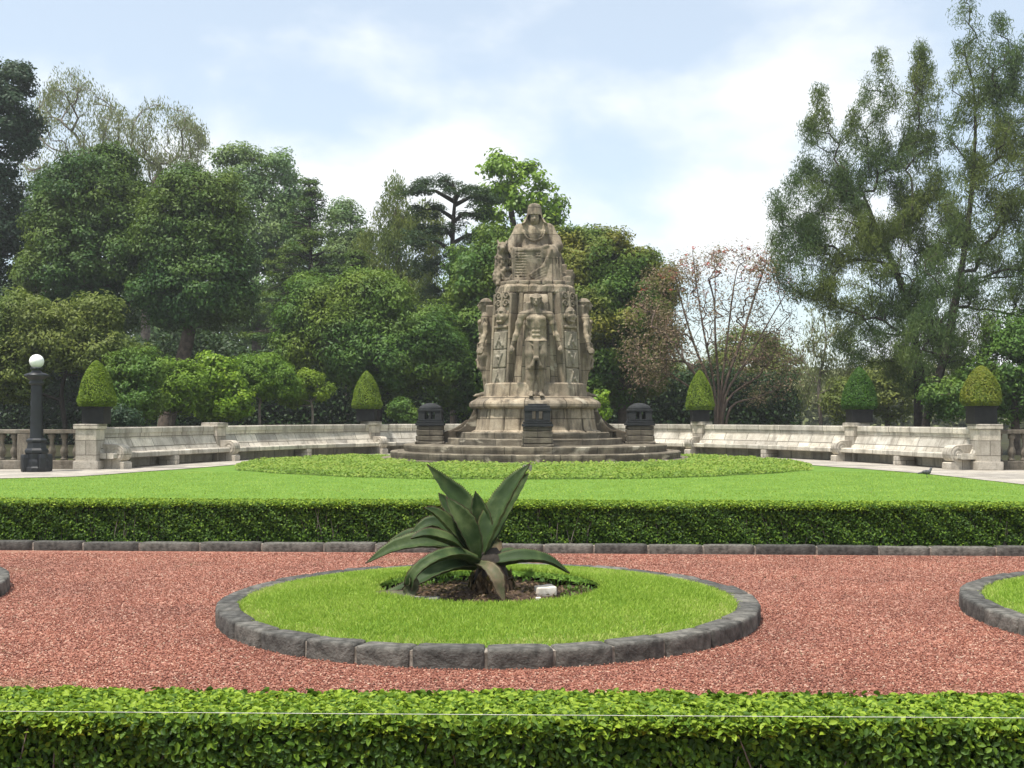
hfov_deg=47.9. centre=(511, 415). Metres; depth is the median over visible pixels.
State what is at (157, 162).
feathery tree
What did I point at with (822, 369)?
tree
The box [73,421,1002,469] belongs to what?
curved bench wall
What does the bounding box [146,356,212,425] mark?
shrub
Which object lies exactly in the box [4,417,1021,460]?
ground
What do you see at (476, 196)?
cedar
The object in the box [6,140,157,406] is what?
laurel tree
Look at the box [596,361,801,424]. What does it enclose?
undergrowth
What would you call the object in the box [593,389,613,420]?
shrub
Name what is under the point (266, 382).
clipped tree
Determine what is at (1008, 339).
tree
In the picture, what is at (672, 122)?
sky
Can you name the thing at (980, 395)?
topiary
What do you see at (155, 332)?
distant wood
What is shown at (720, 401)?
tree
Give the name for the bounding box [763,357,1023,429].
distant wood
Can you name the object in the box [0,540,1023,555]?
stone kerb
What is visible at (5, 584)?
stone kerb
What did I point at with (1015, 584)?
grass
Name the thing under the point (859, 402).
topiary
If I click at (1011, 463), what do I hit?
balustrade
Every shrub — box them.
[101,345,171,426]
[107,402,144,426]
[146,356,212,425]
[193,350,255,421]
[384,396,418,423]
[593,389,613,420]
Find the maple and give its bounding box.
[442,147,571,293]
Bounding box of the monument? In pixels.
[381,203,687,465]
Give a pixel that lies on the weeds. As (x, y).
(541, 580)
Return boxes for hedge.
[0,497,1023,546]
[0,684,1023,767]
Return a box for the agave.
[365,463,569,600]
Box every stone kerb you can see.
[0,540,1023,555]
[0,567,10,596]
[215,563,760,669]
[958,572,1023,635]
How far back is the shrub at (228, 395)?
42.05 m
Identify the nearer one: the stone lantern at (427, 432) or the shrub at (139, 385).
the shrub at (139, 385)
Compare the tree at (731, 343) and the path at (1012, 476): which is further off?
the tree at (731, 343)
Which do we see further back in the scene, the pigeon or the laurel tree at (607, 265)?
the laurel tree at (607, 265)
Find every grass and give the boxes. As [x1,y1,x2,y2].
[978,575,1023,613]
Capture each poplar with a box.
[204,140,323,405]
[304,195,380,420]
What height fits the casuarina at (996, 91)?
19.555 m
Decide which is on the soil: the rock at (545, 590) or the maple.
the rock at (545, 590)
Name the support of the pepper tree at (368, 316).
on the ground at (1004, 446)
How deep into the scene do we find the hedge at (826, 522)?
13.25 m
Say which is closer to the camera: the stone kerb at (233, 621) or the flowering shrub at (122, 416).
the stone kerb at (233, 621)
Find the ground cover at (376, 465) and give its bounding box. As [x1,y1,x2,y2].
[235,453,813,478]
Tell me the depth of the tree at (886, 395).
57.50 m
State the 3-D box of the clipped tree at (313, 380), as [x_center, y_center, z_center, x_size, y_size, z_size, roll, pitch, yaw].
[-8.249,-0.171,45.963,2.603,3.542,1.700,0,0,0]
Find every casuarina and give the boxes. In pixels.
[762,36,974,426]
[889,0,1023,426]
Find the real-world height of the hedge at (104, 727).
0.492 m
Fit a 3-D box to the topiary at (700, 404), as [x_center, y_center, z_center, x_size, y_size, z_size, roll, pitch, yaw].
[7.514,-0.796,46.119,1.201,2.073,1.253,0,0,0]
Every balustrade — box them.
[0,429,74,468]
[1001,430,1023,469]
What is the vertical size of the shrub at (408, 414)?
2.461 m
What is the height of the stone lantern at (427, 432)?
1.438 m
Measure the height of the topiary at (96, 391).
1.864 m
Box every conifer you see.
[234,177,351,410]
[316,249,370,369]
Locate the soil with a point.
(522, 595)
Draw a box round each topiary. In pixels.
[76,360,117,423]
[351,370,382,420]
[685,370,714,421]
[841,366,877,422]
[959,365,1001,423]
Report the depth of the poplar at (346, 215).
83.13 m
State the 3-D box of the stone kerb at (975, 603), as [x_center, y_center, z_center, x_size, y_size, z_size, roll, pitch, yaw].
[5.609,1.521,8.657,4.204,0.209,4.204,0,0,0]
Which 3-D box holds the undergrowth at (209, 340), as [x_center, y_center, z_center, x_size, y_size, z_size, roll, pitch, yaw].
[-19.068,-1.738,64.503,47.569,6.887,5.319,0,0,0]
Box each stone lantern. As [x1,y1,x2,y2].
[415,403,444,443]
[521,404,553,446]
[624,403,655,443]
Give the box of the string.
[0,711,1004,717]
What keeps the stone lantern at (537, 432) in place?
on the monument
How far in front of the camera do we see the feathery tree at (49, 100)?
73.27 m
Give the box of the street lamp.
[20,354,52,471]
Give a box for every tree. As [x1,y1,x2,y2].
[0,57,51,300]
[0,284,158,457]
[6,61,141,294]
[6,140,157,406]
[108,95,210,424]
[122,159,261,425]
[235,351,305,424]
[264,265,473,421]
[275,367,337,424]
[420,217,522,418]
[554,223,688,423]
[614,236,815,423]
[668,324,814,418]
[790,306,859,424]
[817,348,932,425]
[913,262,1023,454]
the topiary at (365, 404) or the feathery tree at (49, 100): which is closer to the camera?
the topiary at (365, 404)
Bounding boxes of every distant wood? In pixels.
[0,270,617,428]
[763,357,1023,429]
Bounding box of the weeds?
[380,573,598,602]
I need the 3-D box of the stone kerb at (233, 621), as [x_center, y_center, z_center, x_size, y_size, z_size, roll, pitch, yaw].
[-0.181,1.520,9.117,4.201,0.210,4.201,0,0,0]
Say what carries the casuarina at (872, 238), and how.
on the ground at (1004, 446)
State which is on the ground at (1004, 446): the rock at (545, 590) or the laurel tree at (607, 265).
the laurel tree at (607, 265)
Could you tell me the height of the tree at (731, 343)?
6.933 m
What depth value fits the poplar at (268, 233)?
74.74 m
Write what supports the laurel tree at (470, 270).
on the ground at (1004, 446)
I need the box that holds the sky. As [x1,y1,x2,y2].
[0,0,1023,416]
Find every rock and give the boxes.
[414,595,439,601]
[535,585,556,596]
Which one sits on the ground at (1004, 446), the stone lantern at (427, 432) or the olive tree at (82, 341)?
the olive tree at (82, 341)
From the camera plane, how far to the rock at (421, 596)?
8.70 m
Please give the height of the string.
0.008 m
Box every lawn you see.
[0,465,1023,501]
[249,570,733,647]
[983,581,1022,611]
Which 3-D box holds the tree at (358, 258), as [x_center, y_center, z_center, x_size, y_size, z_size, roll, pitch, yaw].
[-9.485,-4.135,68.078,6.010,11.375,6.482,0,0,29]
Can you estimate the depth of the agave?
9.03 m
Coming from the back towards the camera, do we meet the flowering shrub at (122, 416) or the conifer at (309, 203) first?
the conifer at (309, 203)
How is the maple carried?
on the ground at (1004, 446)
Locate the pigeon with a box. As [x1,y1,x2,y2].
[918,467,931,474]
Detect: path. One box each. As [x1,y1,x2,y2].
[0,453,1023,483]
[0,550,1023,696]
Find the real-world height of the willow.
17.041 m
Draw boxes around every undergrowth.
[0,324,471,443]
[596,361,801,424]
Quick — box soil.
[386,577,594,601]
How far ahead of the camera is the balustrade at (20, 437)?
33.17 m
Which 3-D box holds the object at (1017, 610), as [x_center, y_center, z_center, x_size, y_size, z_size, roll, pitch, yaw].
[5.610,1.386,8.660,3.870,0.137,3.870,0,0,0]
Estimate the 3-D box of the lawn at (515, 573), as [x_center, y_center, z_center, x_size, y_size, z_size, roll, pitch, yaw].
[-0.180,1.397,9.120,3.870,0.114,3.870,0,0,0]
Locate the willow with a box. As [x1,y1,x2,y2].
[339,169,449,314]
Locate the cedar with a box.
[390,172,506,423]
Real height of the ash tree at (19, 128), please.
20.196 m
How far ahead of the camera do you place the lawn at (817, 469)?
25.24 m

